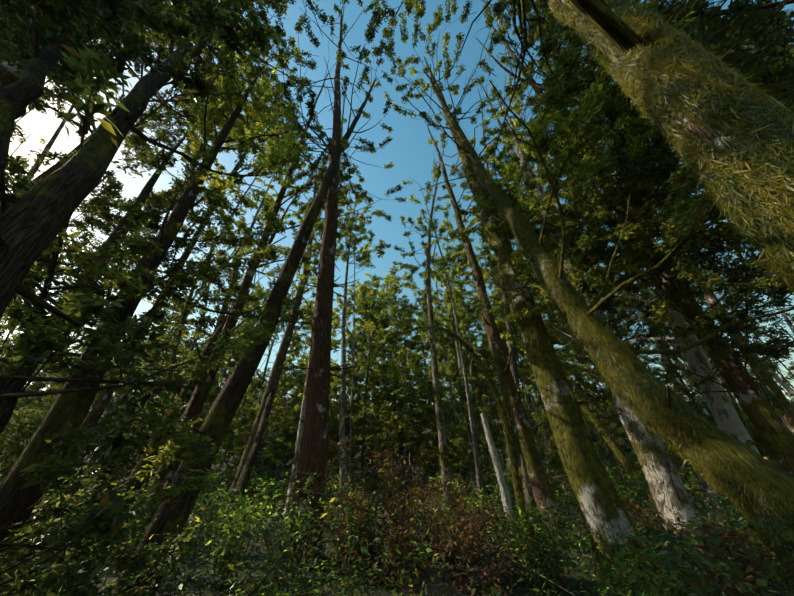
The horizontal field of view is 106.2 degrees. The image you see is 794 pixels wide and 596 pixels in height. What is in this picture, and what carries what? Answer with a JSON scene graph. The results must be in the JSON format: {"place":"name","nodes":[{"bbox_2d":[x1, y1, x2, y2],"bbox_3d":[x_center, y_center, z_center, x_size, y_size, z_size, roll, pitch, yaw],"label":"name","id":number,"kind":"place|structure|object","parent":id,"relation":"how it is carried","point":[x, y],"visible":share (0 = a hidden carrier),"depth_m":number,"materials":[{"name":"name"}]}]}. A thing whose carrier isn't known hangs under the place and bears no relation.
{"place":"outdoors","nodes":[
{"label":"outdoors","id":0,"kind":"place"},
{"bbox_2d":[0,397,793,595],"bbox_3d":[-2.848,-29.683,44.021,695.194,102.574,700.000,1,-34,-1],"label":"ground","id":1,"kind":"structure","parent":0,"point":[436,585],"depth_m":4.74,"materials":[{"name":"green plant"}]},
{"bbox_2d":[0,0,793,595],"bbox_3d":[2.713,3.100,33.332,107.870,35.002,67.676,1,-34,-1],"label":"foliage","id":2,"kind":"object","parent":1,"relation":"on","point":[114,454],"visible":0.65,"depth_m":5.40,"materials":[{"name":"green plant"}]},
{"bbox_2d":[0,0,793,595],"bbox_3d":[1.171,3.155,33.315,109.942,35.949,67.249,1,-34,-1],"label":"trees","id":3,"kind":"object","parent":1,"relation":"on","point":[34,220],"visible":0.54,"depth_m":5.55,"materials":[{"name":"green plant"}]},
{"bbox_2d":[397,0,793,575],"bbox_3d":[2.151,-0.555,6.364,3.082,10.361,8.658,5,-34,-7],"label":"moss strands","id":4,"kind":"object","parent":3,"relation":"on","point":[650,82],"visible":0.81,"depth_m":1.44},
{"bbox_2d":[0,0,793,404],"label":"sky","id":5,"kind":"structure","parent":0,"point":[410,153],"materials":[{"name":"blue"}]}
]}

